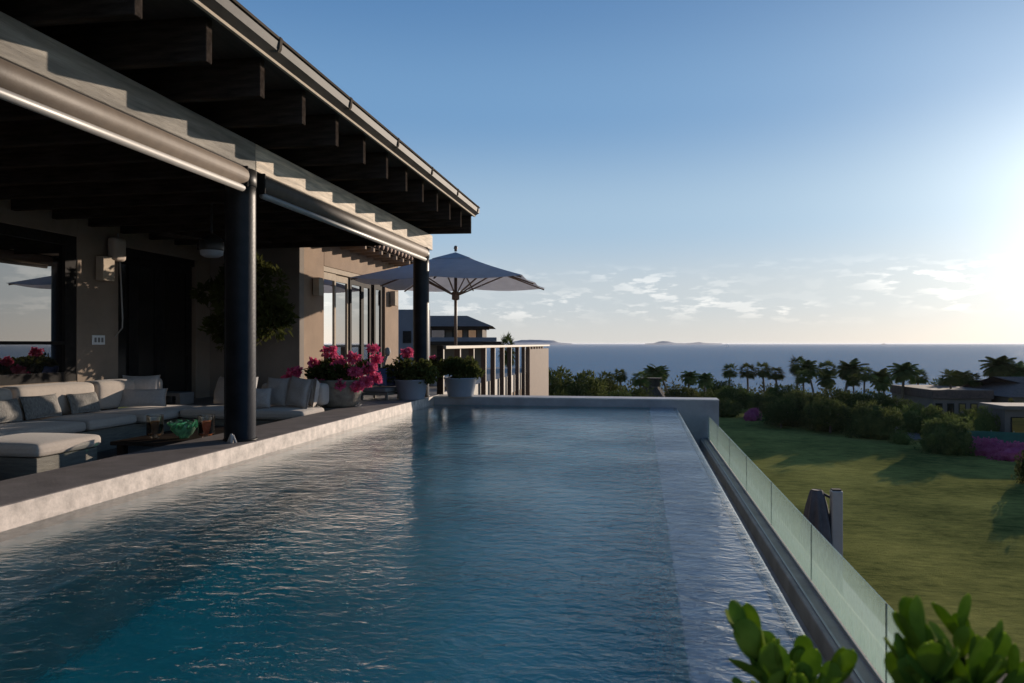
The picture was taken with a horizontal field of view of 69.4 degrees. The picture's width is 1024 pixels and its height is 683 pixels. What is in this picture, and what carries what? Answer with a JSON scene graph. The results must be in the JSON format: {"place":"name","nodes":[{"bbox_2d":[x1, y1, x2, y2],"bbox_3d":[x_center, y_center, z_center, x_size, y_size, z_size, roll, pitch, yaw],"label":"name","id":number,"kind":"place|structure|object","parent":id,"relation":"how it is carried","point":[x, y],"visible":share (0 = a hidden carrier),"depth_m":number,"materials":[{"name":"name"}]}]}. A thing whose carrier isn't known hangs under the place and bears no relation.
{"place":"outdoors","nodes":[
{"label":"outdoors","id":0,"kind":"place"},
{"bbox_2d":[505,340,571,344],"bbox_3d":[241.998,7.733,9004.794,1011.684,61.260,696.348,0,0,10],"label":"island","id":1,"kind":"structure","parent":0,"point":[536,342],"depth_m":8782.97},
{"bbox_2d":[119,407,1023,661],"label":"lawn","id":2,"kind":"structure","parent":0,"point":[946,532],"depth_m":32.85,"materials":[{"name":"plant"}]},
{"bbox_2d":[398,310,429,363],"bbox_3d":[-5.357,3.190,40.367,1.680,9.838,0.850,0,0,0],"label":"slate building","id":3,"kind":"structure","parent":2,"relation":"on","point":[405,329],"depth_m":40.00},
{"bbox_2d":[430,316,501,367],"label":"neighbour villa","id":4,"kind":"object","parent":2,"relation":"on","point":[471,331],"visible":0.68,"depth_m":47.95,"materials":[{"name":"paint"}]},
{"bbox_2d":[497,332,514,366],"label":"palm tree","id":5,"kind":"object","parent":2,"relation":"on","point":[505,339],"visible":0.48,"depth_m":59.79,"materials":[{"name":"green plant"}]},
{"bbox_2d":[549,364,609,395],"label":"broadleaf tree","id":6,"kind":"object","parent":2,"relation":"on","point":[588,386],"visible":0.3,"depth_m":60.62,"materials":[{"name":"green plant"}]},
{"bbox_2d":[629,371,651,387],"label":"palm tree","id":7,"kind":"object","parent":2,"relation":"on","point":[639,382],"visible":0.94,"depth_m":75.38,"materials":[{"name":"green plant"}]},
{"bbox_2d":[641,377,664,396],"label":"thatched hut","id":8,"kind":"object","parent":2,"relation":"on","point":[657,389],"visible":0.25,"depth_m":77.17,"materials":[{"name":"grey plant"}]},
{"bbox_2d":[643,365,666,381],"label":"palm tree","id":9,"kind":"object","parent":2,"relation":"on","point":[654,372],"visible":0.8,"depth_m":83.30,"materials":[{"name":"green plant"}]},
{"bbox_2d":[664,384,703,397],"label":"broadleaf tree","id":10,"kind":"object","parent":2,"relation":"on","point":[680,392],"visible":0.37,"depth_m":71.67,"materials":[{"name":"green plant"}]},
{"bbox_2d":[678,371,697,386],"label":"palm tree","id":11,"kind":"object","parent":2,"relation":"on","point":[689,377],"visible":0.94,"depth_m":85.43,"materials":[{"name":"green plant"}]},
{"bbox_2d":[694,373,714,394],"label":"palm tree","id":12,"kind":"object","parent":2,"relation":"on","point":[705,380],"visible":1,"depth_m":79.32,"materials":[{"name":"green plant"}]},
{"bbox_2d":[550,370,887,400],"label":"wood","id":13,"kind":"object","parent":2,"relation":"on","point":[761,391],"visible":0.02,"depth_m":100.61,"materials":[{"name":"green plant"}]},
{"bbox_2d":[720,363,738,385],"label":"palm tree","id":14,"kind":"object","parent":2,"relation":"on","point":[730,373],"visible":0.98,"depth_m":95.60,"materials":[{"name":"green plant"}]},
{"bbox_2d":[718,397,742,417],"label":"bush","id":15,"kind":"object","parent":2,"relation":"on","point":[728,408],"visible":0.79,"depth_m":74.61,"materials":[{"name":"green plant"}]},
{"bbox_2d":[715,384,755,409],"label":"broadleaf tree","id":16,"kind":"object","parent":2,"relation":"on","point":[734,394],"visible":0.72,"depth_m":79.20,"materials":[{"name":"green plant"}]},
{"bbox_2d":[737,363,759,390],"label":"palm tree","id":17,"kind":"object","parent":2,"relation":"on","point":[748,375],"visible":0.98,"depth_m":97.60,"materials":[{"name":"green plant"}]},
{"bbox_2d":[743,407,762,420],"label":"flowering bush","id":18,"kind":"object","parent":2,"relation":"on","point":[751,414],"visible":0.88,"depth_m":71.38,"materials":[{"name":"purple plant"}]},
{"bbox_2d":[753,362,770,391],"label":"palm tree","id":19,"kind":"object","parent":2,"relation":"on","point":[766,366],"visible":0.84,"depth_m":97.71,"materials":[{"name":"green plant"}]},
{"bbox_2d":[748,393,778,412],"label":"broadleaf tree","id":20,"kind":"object","parent":2,"relation":"on","point":[759,402],"visible":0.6,"depth_m":75.33,"materials":[{"name":"green plant"}]},
{"bbox_2d":[762,367,786,392],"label":"palm tree","id":21,"kind":"object","parent":2,"relation":"on","point":[775,376],"visible":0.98,"depth_m":89.53,"materials":[{"name":"green plant"}]},
{"bbox_2d":[757,397,799,427],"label":"broadleaf tree","id":22,"kind":"object","parent":2,"relation":"on","point":[781,414],"visible":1,"depth_m":65.26,"materials":[{"name":"green plant"}]},
{"bbox_2d":[766,381,802,399],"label":"broadleaf tree","id":23,"kind":"object","parent":2,"relation":"on","point":[779,391],"visible":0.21,"depth_m":79.24,"materials":[{"name":"green plant"}]},
{"bbox_2d":[763,403,810,427],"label":"bush","id":24,"kind":"object","parent":2,"relation":"on","point":[799,422],"visible":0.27,"depth_m":66.54,"materials":[{"name":"green plant"}]},
{"bbox_2d":[793,369,813,389],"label":"palm tree","id":25,"kind":"object","parent":2,"relation":"on","point":[801,379],"visible":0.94,"depth_m":79.68,"materials":[{"name":"green plant"}]},
{"bbox_2d":[778,388,831,411],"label":"broadleaf tree","id":26,"kind":"object","parent":2,"relation":"on","point":[802,397],"visible":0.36,"depth_m":67.25,"materials":[{"name":"green plant"}]},
{"bbox_2d":[792,357,820,393],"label":"palm tree","id":27,"kind":"object","parent":2,"relation":"on","point":[809,365],"visible":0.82,"depth_m":88.63,"materials":[{"name":"green plant"}]},
{"bbox_2d":[799,399,847,431],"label":"bush","id":28,"kind":"object","parent":2,"relation":"on","point":[818,427],"visible":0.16,"depth_m":63.37,"materials":[{"name":"green plant"}]},
{"bbox_2d":[814,371,836,396],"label":"palm tree","id":29,"kind":"object","parent":2,"relation":"on","point":[827,382],"visible":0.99,"depth_m":77.35,"materials":[{"name":"green plant"}]},
{"bbox_2d":[812,360,840,393],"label":"palm tree","id":30,"kind":"object","parent":2,"relation":"on","point":[826,370],"visible":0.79,"depth_m":83.41,"materials":[{"name":"green plant"}]},
{"bbox_2d":[804,396,852,432],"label":"broadleaf tree","id":31,"kind":"object","parent":2,"relation":"on","point":[830,415],"visible":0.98,"depth_m":61.22,"materials":[{"name":"green plant"}]},
{"bbox_2d":[822,386,875,418],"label":"broadleaf tree","id":32,"kind":"object","parent":2,"relation":"on","point":[846,397],"visible":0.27,"depth_m":65.54,"materials":[{"name":"green plant"}]},
{"bbox_2d":[835,358,869,391],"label":"palm tree","id":33,"kind":"object","parent":2,"relation":"on","point":[851,368],"visible":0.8,"depth_m":92.39,"materials":[{"name":"green plant"}]},
{"bbox_2d":[855,365,873,393],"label":"palm tree","id":34,"kind":"object","parent":2,"relation":"on","point":[865,377],"visible":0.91,"depth_m":84.65,"materials":[{"name":"green plant"}]},
{"bbox_2d":[840,400,904,440],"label":"bush","id":35,"kind":"object","parent":2,"relation":"on","point":[874,421],"visible":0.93,"depth_m":57.63,"materials":[{"name":"green plant"}]},
{"bbox_2d":[868,374,891,394],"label":"palm tree","id":36,"kind":"object","parent":2,"relation":"on","point":[881,383],"visible":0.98,"depth_m":76.34,"materials":[{"name":"green plant"}]},
{"bbox_2d":[871,393,916,421],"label":"broadleaf tree","id":37,"kind":"object","parent":2,"relation":"on","point":[891,403],"visible":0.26,"depth_m":67.55,"materials":[{"name":"green plant"}]},
{"bbox_2d":[889,430,914,444],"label":"bush","id":38,"kind":"object","parent":2,"relation":"on","point":[901,437],"visible":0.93,"depth_m":54.90,"materials":[{"name":"green plant"}]},
{"bbox_2d":[886,362,920,406],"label":"palm tree","id":39,"kind":"object","parent":2,"relation":"on","point":[903,372],"visible":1,"depth_m":77.03,"materials":[{"name":"green plant"}]},
{"bbox_2d":[892,400,924,432],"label":"bush","id":40,"kind":"object","parent":2,"relation":"on","point":[907,413],"visible":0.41,"depth_m":62.17,"materials":[{"name":"green plant"}]},
{"bbox_2d":[911,402,958,435],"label":"bush","id":41,"kind":"object","parent":2,"relation":"on","point":[931,413],"visible":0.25,"depth_m":59.71,"materials":[{"name":"green plant"}]},
{"bbox_2d":[890,385,993,416],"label":"flat roofed house","id":42,"kind":"structure","parent":2,"relation":"on","point":[955,399],"depth_m":72.04,"materials":[{"name":"concrete"}]},
{"bbox_2d":[914,415,976,455],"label":"bush","id":43,"kind":"object","parent":2,"relation":"on","point":[945,437],"visible":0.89,"depth_m":50.11,"materials":[{"name":"green plant"}]},
{"bbox_2d":[937,369,961,388],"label":"palm tree","id":44,"kind":"object","parent":2,"relation":"on","point":[950,380],"visible":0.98,"depth_m":73.55,"materials":[{"name":"green plant"}]},
{"bbox_2d":[961,372,982,387],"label":"palm tree","id":45,"kind":"object","parent":2,"relation":"on","point":[970,381],"visible":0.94,"depth_m":77.47,"materials":[{"name":"green plant"}]},
{"bbox_2d":[968,405,1000,431],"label":"bush","id":46,"kind":"object","parent":2,"relation":"on","point":[984,420],"visible":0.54,"depth_m":55.89,"materials":[{"name":"green plant"}]},
{"bbox_2d":[969,436,1012,456],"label":"flowering bush","id":47,"kind":"object","parent":2,"relation":"on","point":[983,446],"visible":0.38,"depth_m":49.72,"materials":[{"name":"purple plant"}]},
{"bbox_2d":[959,377,1023,402],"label":"tiled house","id":48,"kind":"structure","parent":2,"relation":"on","point":[1005,389],"depth_m":73.41,"materials":[{"name":"tile"}]},
{"bbox_2d":[967,430,1023,446],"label":"green fence","id":49,"kind":"object","parent":2,"relation":"on","point":[1012,437],"visible":0.25,"depth_m":52.95,"materials":[{"name":"metal"}]},
{"bbox_2d":[978,355,1019,377],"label":"palm tree","id":50,"kind":"object","parent":2,"relation":"on","point":[999,367],"visible":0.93,"depth_m":82.78,"materials":[{"name":"green plant"}]},
{"bbox_2d":[979,402,1023,432],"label":"building","id":51,"kind":"structure","parent":2,"relation":"on","point":[1011,416],"depth_m":55.11,"materials":[{"name":"paint"}]},
{"bbox_2d":[1011,417,1023,432],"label":"window","id":52,"kind":"structure","parent":51,"relation":"in","point":[1017,423],"depth_m":55.00,"materials":[{"name":"yellow glass"}]},
{"bbox_2d":[985,440,1023,461],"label":"flowering bush","id":53,"kind":"object","parent":2,"relation":"on","point":[1006,452],"visible":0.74,"depth_m":47.84,"materials":[{"name":"purple plant"}]},
{"bbox_2d":[1011,450,1023,483],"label":"bush","id":54,"kind":"object","parent":2,"relation":"on","point":[1019,467],"visible":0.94,"depth_m":39.70,"materials":[{"name":"green plant"}]},
{"bbox_2d":[237,0,1023,343],"label":"sky","id":55,"kind":"structure","parent":0,"point":[676,171],"materials":[{"name":"blue"}]},
{"bbox_2d":[645,341,721,344],"bbox_3d":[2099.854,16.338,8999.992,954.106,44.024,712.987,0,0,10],"label":"islet","id":56,"kind":"object","parent":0,"point":[671,343],"visible":1,"depth_m":8785.97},
{"bbox_2d":[487,344,1023,397],"bbox_3d":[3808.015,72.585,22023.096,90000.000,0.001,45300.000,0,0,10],"label":"sea","id":57,"kind":"structure","parent":0,"point":[932,360],"depth_m":687.26,"materials":[{"name":"liquid"}]},
{"bbox_2d":[843,579,893,650],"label":"terrace","id":58,"kind":"structure","parent":0,"point":[849,589],"depth_m":13.03,"materials":[{"name":"grey stone"}]},
{"bbox_2d":[800,488,842,592],"bbox_3d":[4.367,3.360,9.993,1.024,2.735,1.000,0,0,10],"label":"closed cantilever umbrella","id":59,"kind":"object","parent":58,"relation":"on","point":[827,535],"visible":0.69,"depth_m":9.94,"materials":[{"name":"fabric"}]},
{"bbox_3d":[-0.426,5.314,12.491,12.900,7.440,36.500,0,0,10],"label":"podium wall","id":60,"kind":"object","parent":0,"visible":0},
{"bbox_2d":[97,446,157,459],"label":"lounge floor","id":61,"kind":"structure","parent":60,"relation":"on","point":[108,453],"depth_m":9.46,"materials":[{"name":"stone"}]},
{"bbox_2d":[0,433,100,480],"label":"ottoman","id":62,"kind":"object","parent":61,"relation":"on","point":[22,454],"visible":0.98,"depth_m":7.20,"materials":[{"name":"fabric"}]},
{"bbox_2d":[0,378,328,451],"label":"corner sofa","id":63,"kind":"object","parent":61,"relation":"on","point":[108,426],"visible":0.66,"depth_m":10.06,"materials":[{"name":"fabric"}]},
{"bbox_2d":[0,398,22,422],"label":"throw pillow","id":64,"kind":"object","parent":63,"relation":"on","point":[10,410],"visible":1,"depth_m":8.72,"materials":[{"name":"grey fabric"}]},
{"bbox_2d":[18,393,62,419],"bbox_3d":[-5.888,0.813,9.260,0.178,0.310,0.560,-20,-4,11],"label":"throw pillow","id":65,"kind":"object","parent":63,"relation":"on","point":[35,407],"visible":1,"depth_m":9.17,"materials":[{"name":"grey fabric"}]},
{"bbox_2d":[66,391,100,414],"bbox_3d":[-5.763,0.825,9.966,0.168,0.290,0.480,-21,-6,15],"label":"throw pillow","id":66,"kind":"object","parent":63,"relation":"on","point":[83,402],"visible":1,"depth_m":9.88,"materials":[{"name":"grey fabric"}]},
{"bbox_2d":[123,375,159,388],"bbox_3d":[-5.614,0.737,11.199,0.520,0.470,0.192,0,-14,-18],"label":"throw pillow","id":67,"kind":"object","parent":63,"relation":"on","point":[146,382],"visible":0.48,"depth_m":11.18,"materials":[{"name":"fabric"}]},
{"bbox_2d":[118,388,167,406],"bbox_3d":[-5.453,0.832,10.940,0.660,0.280,0.175,0,-18,-14],"label":"throw pillow","id":68,"kind":"object","parent":63,"relation":"on","point":[142,397],"visible":1,"depth_m":10.88,"materials":[{"name":"fabric"}]},
{"bbox_2d":[213,376,223,403],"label":"throw pillow","id":69,"kind":"object","parent":63,"relation":"on","point":[219,394],"visible":0.52,"depth_m":11.29,"materials":[{"name":"fabric"}]},
{"bbox_2d":[256,388,271,407],"bbox_3d":[-3.674,0.819,10.786,0.340,0.300,0.148,0,-16,2],"label":"throw pillow","id":70,"kind":"object","parent":63,"relation":"on","point":[263,397],"visible":0.69,"depth_m":10.73,"materials":[{"name":"fabric"}]},
{"bbox_2d":[266,377,290,406],"bbox_3d":[-3.520,0.751,11.095,0.420,0.440,0.168,0,-14,22],"label":"throw pillow","id":71,"kind":"object","parent":63,"relation":"on","point":[279,387],"visible":0.71,"depth_m":11.02,"materials":[{"name":"fabric"}]},
{"bbox_2d":[285,376,312,408],"bbox_3d":[-3.126,0.745,10.877,0.460,0.450,0.167,6,-9,33],"label":"throw pillow","id":72,"kind":"object","parent":63,"relation":"on","point":[299,391],"visible":1,"depth_m":10.79,"materials":[{"name":"fabric"}]},
{"bbox_2d":[309,378,319,406],"bbox_3d":[-2.948,0.756,11.006,0.145,0.420,0.440,8,-3,-18],"label":"throw pillow","id":73,"kind":"object","parent":63,"relation":"on","point":[314,394],"visible":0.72,"depth_m":10.82,"materials":[{"name":"fabric"}]},
{"bbox_2d":[110,426,223,455],"bbox_3d":[-3.787,1.264,9.024,1.160,0.280,1.700,0,0,10],"label":"coffee table","id":74,"kind":"object","parent":61,"relation":"on","point":[167,438],"visible":0.18,"depth_m":8.39,"materials":[{"name":"brown wood"}]},
{"bbox_2d":[146,414,163,438],"bbox_3d":[-4.126,0.986,8.550,0.192,0.270,0.192,0,0,10],"label":"candle jar","id":75,"kind":"object","parent":74,"relation":"on","point":[153,428],"visible":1,"depth_m":8.51,"materials":[{"name":"clear glass"}]},
{"bbox_2d":[167,419,197,438],"bbox_3d":[-3.814,1.018,8.598,0.358,0.207,0.358,0,0,10],"label":"green glass bowl","id":76,"kind":"object","parent":74,"relation":"on","point":[181,429],"visible":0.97,"depth_m":8.50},
{"bbox_2d":[197,414,214,436],"bbox_3d":[-3.531,0.986,8.550,0.192,0.270,0.192,0,0,10],"label":"candle jar","id":77,"kind":"object","parent":74,"relation":"on","point":[206,428],"visible":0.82,"depth_m":8.50,"materials":[{"name":"clear glass"}]},
{"bbox_2d":[0,200,412,422],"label":"house","id":78,"kind":"structure","parent":60,"relation":"on","point":[60,305],"depth_m":12.31,"materials":[{"name":"paint"}]},
{"bbox_2d":[0,223,76,385],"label":"window","id":79,"kind":"structure","parent":78,"relation":"in","point":[38,267],"depth_m":9.91,"materials":[{"name":"clear glass"}]},
{"bbox_2d":[96,255,114,281],"bbox_3d":[-6.043,-1.081,10.978,0.150,0.366,0.240,0,0,10],"label":"wall sconce","id":80,"kind":"object","parent":78,"relation":"attached to","point":[105,268],"depth_m":10.89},
{"bbox_2d":[108,237,125,261],"bbox_3d":[-5.983,-1.390,11.182,0.200,0.360,0.260,0,0,10],"label":"outdoor speaker","id":81,"kind":"object","parent":78,"relation":"attached to","point":[117,249],"visible":0.95,"depth_m":11.08},
{"bbox_2d":[118,256,133,378],"bbox_3d":[-6.184,-0.168,11.691,0.050,2.400,0.565,0,0,10],"label":"sliding door","id":82,"kind":"structure","parent":78,"relation":"in","point":[125,336],"depth_m":11.83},
{"bbox_2d":[134,257,160,378],"bbox_3d":[-6.087,-0.167,12.318,0.050,2.400,0.696,0,0,10],"label":"sliding door","id":83,"kind":"structure","parent":78,"relation":"in","point":[147,273],"depth_m":12.36,"materials":[{"name":"glass"}]},
{"bbox_2d":[161,262,191,399],"bbox_3d":[-5.963,-0.165,13.107,0.050,2.400,0.894,0,0,10],"label":"sliding door","id":84,"kind":"structure","parent":78,"relation":"in","point":[176,280],"depth_m":13.15,"materials":[{"name":"glass"}]},
{"bbox_2d":[0,0,479,441],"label":"terrace roof","id":85,"kind":"structure","parent":78,"relation":"on","point":[236,81],"depth_m":7.53,"materials":[{"name":"brown wood"}]},
{"bbox_2d":[0,57,249,190],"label":"rolled awning","id":86,"kind":"object","parent":85,"relation":"attached to","point":[23,87],"visible":1,"depth_m":5.53,"materials":[{"name":"metal"}]},
{"bbox_2d":[157,204,271,257],"bbox_3d":[-3.817,-1.667,9.521,1.306,1.155,1.336,0,0,10],"label":"ceiling fan","id":87,"kind":"object","parent":85,"relation":"hanging from","point":[211,245],"visible":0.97,"depth_m":9.49,"materials":[{"name":"black plastic"}]},
{"bbox_2d":[256,173,428,260],"bbox_3d":[-2.169,-1.637,10.817,0.200,0.264,6.094,0,0,10],"label":"rolled awning","id":88,"kind":"object","parent":85,"relation":"attached to","point":[269,189],"visible":0.83,"depth_m":9.48,"materials":[{"name":"metal"}]},
{"bbox_2d":[313,277,322,295],"bbox_3d":[-3.748,-1.055,14.275,0.150,0.346,0.200,0,0,10],"label":"wall sconce","id":89,"kind":"object","parent":78,"relation":"attached to","point":[317,286],"depth_m":14.18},
{"bbox_2d":[324,272,335,361],"bbox_3d":[-3.760,-0.179,15.085,0.050,2.440,0.721,0,0,10],"label":"window","id":90,"kind":"structure","parent":78,"relation":"in","point":[329,278],"depth_m":15.18,"materials":[{"name":"clear glass"}]},
{"bbox_2d":[336,275,348,363],"bbox_3d":[-3.663,-0.177,15.823,0.050,2.440,0.734,0,0,10],"label":"window","id":91,"kind":"structure","parent":78,"relation":"in","point":[342,283],"depth_m":15.92,"materials":[{"name":"clear glass"}]},
{"bbox_2d":[348,278,363,375],"bbox_3d":[-3.498,-0.175,16.602,0.050,2.440,0.821,0,0,10],"label":"window","id":92,"kind":"structure","parent":78,"relation":"in","point":[356,289],"depth_m":16.63,"materials":[{"name":"clear glass"}]},
{"bbox_2d":[364,284,371,375],"bbox_3d":[-3.420,-0.173,17.346,0.050,2.440,0.635,0,0,10],"label":"window","id":93,"kind":"structure","parent":78,"relation":"in","point":[367,287],"depth_m":17.44,"materials":[{"name":"clear glass"}]},
{"bbox_2d":[372,285,382,367],"bbox_3d":[-3.261,-0.171,17.971,0.050,2.440,0.612,0,0,10],"label":"window","id":94,"kind":"structure","parent":78,"relation":"in","point":[377,290],"depth_m":17.96,"materials":[{"name":"clear glass"}]},
{"bbox_2d":[133,367,520,410],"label":"deck","id":95,"kind":"structure","parent":60,"relation":"on","point":[206,401],"depth_m":18.28,"materials":[{"name":"stone"}]},
{"bbox_2d":[166,391,193,404],"bbox_3d":[-5.618,0.938,12.297,0.480,0.190,0.400,0,0,10],"label":"side table","id":96,"kind":"object","parent":95,"relation":"on","point":[184,397],"visible":0.73,"depth_m":12.23,"materials":[{"name":"grey plastic"}]},
{"bbox_2d":[188,252,299,387],"bbox_3d":[-4.636,-0.265,12.751,1.885,2.598,1.142,0,0,10],"label":"potted tree","id":97,"kind":"object","parent":95,"relation":"on","point":[276,308],"visible":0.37,"depth_m":12.63,"materials":[{"name":"green plant"}]},
{"bbox_2d":[280,343,383,407],"bbox_3d":[-2.870,0.524,11.769,1.704,1.016,0.932,0,0,10],"label":"bowl planter","id":98,"kind":"object","parent":95,"relation":"on","point":[348,383],"visible":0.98,"depth_m":11.54,"materials":[{"name":"ceramic"}]},
{"bbox_2d":[360,367,397,399],"bbox_3d":[-2.365,0.756,13.321,0.530,0.561,0.528,0,0,18],"label":"lounge chair","id":99,"kind":"object","parent":95,"relation":"on","point":[385,391],"visible":0.61,"depth_m":13.12,"materials":[{"name":"grey plastic"}]},
{"bbox_2d":[349,246,543,389],"bbox_3d":[-1.241,-0.536,16.301,3.525,3.160,3.525,0,0,10],"label":"patio umbrella","id":100,"kind":"object","parent":95,"relation":"on","point":[455,272],"visible":0.83,"depth_m":15.96,"materials":[{"name":"fabric"}]},
{"bbox_2d":[0,394,884,682],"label":"swimming pool","id":101,"kind":"structure","parent":60,"relation":"on","point":[30,498],"depth_m":6.45,"materials":[{"name":"stone"}]},
{"bbox_2d":[0,404,818,682],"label":"pool water","id":102,"kind":"structure","parent":101,"relation":"in","point":[439,543],"depth_m":3.83,"materials":[{"name":"liquid"}]},
{"bbox_2d":[382,347,441,399],"bbox_3d":[-1.769,0.565,13.392,1.142,0.944,0.919,0,0,10],"label":"white planter","id":103,"kind":"object","parent":101,"relation":"on","point":[412,381],"visible":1,"depth_m":13.16,"materials":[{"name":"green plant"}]},
{"bbox_2d":[434,355,484,396],"bbox_3d":[-0.987,0.641,14.046,0.932,0.789,0.787,0,0,30],"label":"white planter","id":104,"kind":"object","parent":101,"relation":"on","point":[465,373],"visible":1,"depth_m":13.81,"materials":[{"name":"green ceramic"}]},
{"bbox_2d":[708,416,893,682],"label":"glass balustrade","id":105,"kind":"object","parent":101,"relation":"on","point":[857,625],"visible":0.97,"depth_m":4.97,"materials":[{"name":"glass"}]},
{"bbox_2d":[437,345,549,395],"bbox_3d":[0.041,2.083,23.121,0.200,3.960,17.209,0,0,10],"label":"timber railing","id":106,"kind":"object","parent":60,"relation":"on","point":[535,370],"visible":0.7,"depth_m":23.81,"materials":[{"name":"brown wood"}]},
{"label":"near deck","id":107,"kind":"structure","parent":0,"visible":0},
{"bbox_3d":[1.280,1.153,0.943,1.400,0.300,0.540,0,0,10],"label":"near planter","id":108,"kind":"object","parent":107,"relation":"on","visible":0},
{"bbox_2d":[724,600,857,682],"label":"thick leaved shrub","id":109,"kind":"object","parent":108,"relation":"on","point":[769,656],"visible":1,"depth_m":1.14,"materials":[{"name":"green plant"}]},
{"bbox_2d":[883,593,1023,682],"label":"thick leaved shrub","id":110,"kind":"object","parent":108,"relation":"on","point":[917,653],"visible":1,"depth_m":1.04,"materials":[{"name":"green plant"}]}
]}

